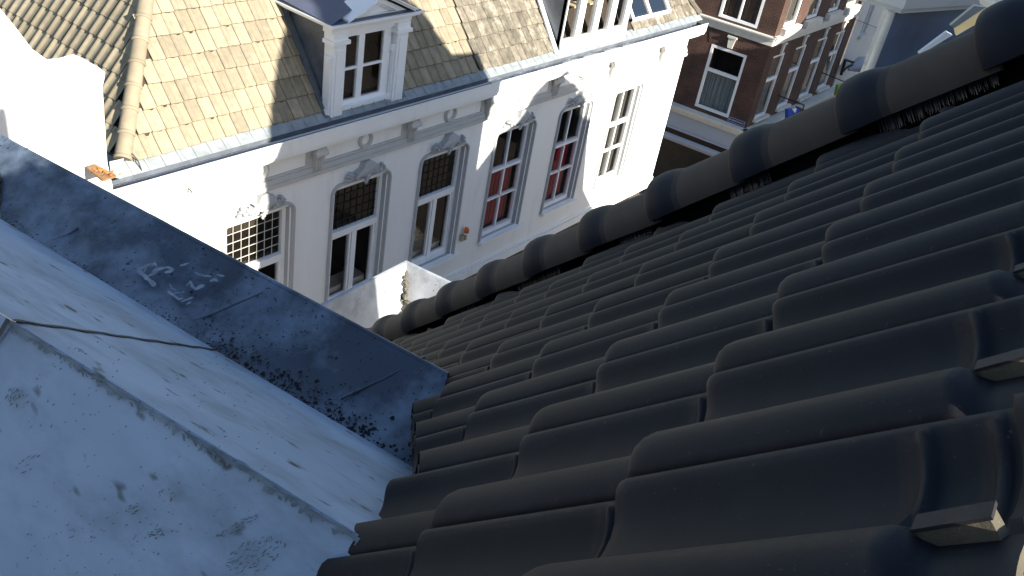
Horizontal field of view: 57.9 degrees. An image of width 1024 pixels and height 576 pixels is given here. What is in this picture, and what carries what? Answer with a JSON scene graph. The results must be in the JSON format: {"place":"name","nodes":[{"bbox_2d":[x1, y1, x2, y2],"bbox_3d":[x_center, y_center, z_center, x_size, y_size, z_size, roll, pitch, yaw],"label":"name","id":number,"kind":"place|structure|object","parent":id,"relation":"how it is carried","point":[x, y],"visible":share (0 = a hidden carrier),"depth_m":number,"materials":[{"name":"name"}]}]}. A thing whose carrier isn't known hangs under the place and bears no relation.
{"place":"outdoors","nodes":[
{"label":"outdoors","id":0,"kind":"place"},
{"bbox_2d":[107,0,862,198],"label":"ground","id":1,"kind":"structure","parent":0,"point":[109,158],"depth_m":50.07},
{"bbox_2d":[0,0,708,303],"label":"white building","id":2,"kind":"structure","parent":1,"relation":"on","point":[341,146],"depth_m":15.41,"materials":[{"name":"paint"}]},
{"bbox_2d":[0,9,112,321],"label":"white gable","id":3,"kind":"structure","parent":2,"relation":"attached to","point":[52,110],"depth_m":10.23,"materials":[{"name":"paint"}]},
{"bbox_2d":[86,164,120,181],"bbox_3d":[-4.769,-1.363,10.783,0.415,0.059,0.234,30,37,28],"label":"rusty tray","id":4,"kind":"object","parent":3,"relation":"attached to","point":[100,173],"visible":1,"depth_m":10.74,"materials":[{"name":"orange metal"}]},
{"bbox_2d":[226,207,285,283],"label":"window","id":5,"kind":"structure","parent":2,"relation":"in","point":[257,243],"depth_m":14.45,"materials":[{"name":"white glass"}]},
{"bbox_2d":[328,174,382,299],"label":"window","id":6,"kind":"structure","parent":2,"relation":"in","point":[356,205],"depth_m":16.29,"materials":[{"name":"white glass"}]},
{"bbox_2d":[411,147,460,265],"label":"window","id":7,"kind":"structure","parent":2,"relation":"in","point":[440,171],"depth_m":17.84,"materials":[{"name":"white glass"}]},
{"bbox_2d":[459,227,468,241],"bbox_3d":[-0.937,-1.081,18.531,0.142,0.320,0.152,30,37,28],"label":"alarm beacon","id":8,"kind":"object","parent":2,"relation":"attached to","point":[463,237],"visible":1,"depth_m":18.51,"materials":[{"name":"orange plastic"}]},
{"bbox_2d":[482,123,528,235],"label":"window","id":9,"kind":"structure","parent":2,"relation":"in","point":[510,146],"depth_m":19.43,"materials":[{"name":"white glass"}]},
{"bbox_2d":[544,103,586,206],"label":"window","id":10,"kind":"structure","parent":2,"relation":"in","point":[572,119],"depth_m":20.89,"materials":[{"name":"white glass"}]},
{"bbox_2d":[596,86,636,183],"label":"window","id":11,"kind":"structure","parent":2,"relation":"in","point":[624,99],"depth_m":22.30,"materials":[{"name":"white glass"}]},
{"bbox_2d":[833,2,883,86],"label":"pale building","id":12,"kind":"structure","parent":1,"relation":"on","point":[860,40],"depth_m":36.02,"materials":[{"name":"white paint"}]},
{"bbox_2d":[861,4,871,31],"bbox_3d":[13.772,-11.478,34.967,0.100,3.750,0.620,30,37,28],"label":"window","id":13,"kind":"structure","parent":12,"relation":"in","point":[869,10],"depth_m":35.80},
{"bbox_3d":[-0.754,8.936,3.191,10.200,9.900,9.600,30,37,28],"label":"corner house","id":14,"kind":"object","parent":1,"relation":"on","visible":0},
{"bbox_2d":[316,0,1023,575],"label":"tiled roof","id":15,"kind":"structure","parent":14,"relation":"on","point":[792,344],"depth_m":1.25,"materials":[{"name":"tile"}]},
{"bbox_2d":[0,219,412,575],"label":"coated roof","id":16,"kind":"structure","parent":15,"relation":"attached to","point":[137,439],"depth_m":1.52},
{"bbox_2d":[0,134,448,466],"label":"lead parapet","id":17,"kind":"structure","parent":15,"relation":"attached to","point":[112,240],"depth_m":2.71,"materials":[{"name":"grey metal"}]},
{"bbox_2d":[1,212,410,460],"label":"roof debris","id":18,"kind":"object","parent":17,"relation":"on","point":[363,426],"visible":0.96,"depth_m":2.51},
{"bbox_2d":[321,260,450,327],"bbox_3d":[-0.264,1.180,5.359,3.192,0.750,3.036,30,37,28],"label":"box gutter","id":19,"kind":"object","parent":15,"relation":"attached to","point":[370,302],"visible":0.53,"depth_m":6.52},
{"bbox_2d":[979,0,1000,6],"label":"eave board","id":20,"kind":"object","parent":15,"relation":"attached to","point":[986,3],"visible":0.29,"depth_m":2.87,"materials":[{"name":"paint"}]},
{"bbox_2d":[652,0,863,178],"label":"brick building","id":21,"kind":"structure","parent":0,"point":[745,60],"depth_m":30.98,"materials":[{"name":"brick"}]},
{"bbox_2d":[695,44,746,117],"bbox_3d":[7.073,-6.959,30.793,1.240,2.150,0.800,26,35,23],"label":"window","id":22,"kind":"structure","parent":21,"relation":"in","point":[724,67],"depth_m":30.83,"materials":[{"name":"white glass"}]},
{"bbox_2d":[727,116,745,126],"bbox_3d":[7.451,-5.529,30.709,0.620,0.170,0.025,26,35,23],"label":"street sign","id":23,"kind":"object","parent":21,"relation":"attached to","point":[736,121],"visible":1,"depth_m":30.70,"materials":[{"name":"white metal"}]},
{"bbox_2d":[718,0,764,28],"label":"window","id":24,"kind":"structure","parent":21,"relation":"in","point":[746,12],"depth_m":29.34,"materials":[{"name":"white glass"}]},
{"bbox_2d":[754,53,784,118],"bbox_3d":[8.222,-6.872,30.859,0.800,2.200,0.980,30,37,28],"label":"window","id":25,"kind":"structure","parent":21,"relation":"in","point":[770,76],"depth_m":30.98,"materials":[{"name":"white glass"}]},
{"bbox_2d":[763,44,806,107],"bbox_3d":[9.339,-7.475,32.135,0.800,2.200,0.980,30,37,28],"label":"window","id":26,"kind":"structure","parent":21,"relation":"in","point":[794,68],"depth_m":32.24,"materials":[{"name":"white glass"}]},
{"bbox_2d":[778,95,804,117],"bbox_3d":[9.393,-5.979,30.801,0.929,0.522,2.158,13,32,4],"label":"hanging sign","id":27,"kind":"object","parent":21,"relation":"attached to","point":[789,112],"visible":0.8,"depth_m":30.33,"materials":[{"name":"blue metal"}]},
{"bbox_2d":[783,0,801,26],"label":"window","id":28,"kind":"structure","parent":21,"relation":"in","point":[787,22],"depth_m":29.62,"materials":[{"name":"white glass"}]},
{"bbox_2d":[785,36,827,97],"bbox_3d":[10.518,-8.112,33.482,0.800,2.200,0.980,30,37,28],"label":"window","id":29,"kind":"structure","parent":21,"relation":"in","point":[815,59],"depth_m":33.57,"materials":[{"name":"white glass"}]},
{"bbox_2d":[792,0,821,18],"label":"window","id":30,"kind":"structure","parent":21,"relation":"in","point":[810,15],"depth_m":30.93,"materials":[{"name":"white glass"}]},
{"bbox_2d":[806,30,844,88],"bbox_3d":[11.586,-8.688,34.701,0.800,2.200,0.980,30,37,28],"label":"window","id":31,"kind":"structure","parent":21,"relation":"in","point":[833,52],"depth_m":34.79,"materials":[{"name":"white glass"}]},
{"bbox_2d":[814,0,839,11],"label":"window","id":32,"kind":"structure","parent":21,"relation":"in","point":[831,8],"depth_m":32.32,"materials":[{"name":"white glass"}]},
{"bbox_2d":[822,72,843,95],"bbox_3d":[11.800,-7.431,33.688,0.673,0.660,1.654,7,32,-6],"label":"hanging sign","id":33,"kind":"object","parent":21,"relation":"attached to","point":[837,86],"visible":0.43,"depth_m":33.13,"materials":[{"name":"green metal"}]},
{"bbox_2d":[835,0,855,5],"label":"window","id":34,"kind":"structure","parent":21,"relation":"in","point":[849,2],"depth_m":33.50,"materials":[{"name":"white glass"}]},
{"bbox_2d":[840,56,865,74],"bbox_3d":[13.325,-8.480,35.530,1.484,0.768,0.678,-14,40,-34],"label":"hanging sign","id":35,"kind":"object","parent":21,"relation":"attached to","point":[856,65],"visible":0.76,"depth_m":35.40,"materials":[{"name":"white metal"}]},
{"bbox_2d":[859,0,986,72],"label":"zinc building","id":36,"kind":"structure","parent":0,"point":[906,29],"depth_m":9.26,"materials":[{"name":"paint"}]},
{"bbox_2d":[918,4,985,53],"bbox_3d":[1.519,-0.253,3.678,0.298,1.789,0.330,30,37,28],"label":"roof window","id":37,"kind":"structure","parent":36,"relation":"attached to","point":[964,20],"depth_m":3.15,"materials":[{"name":"metal"}]}
]}

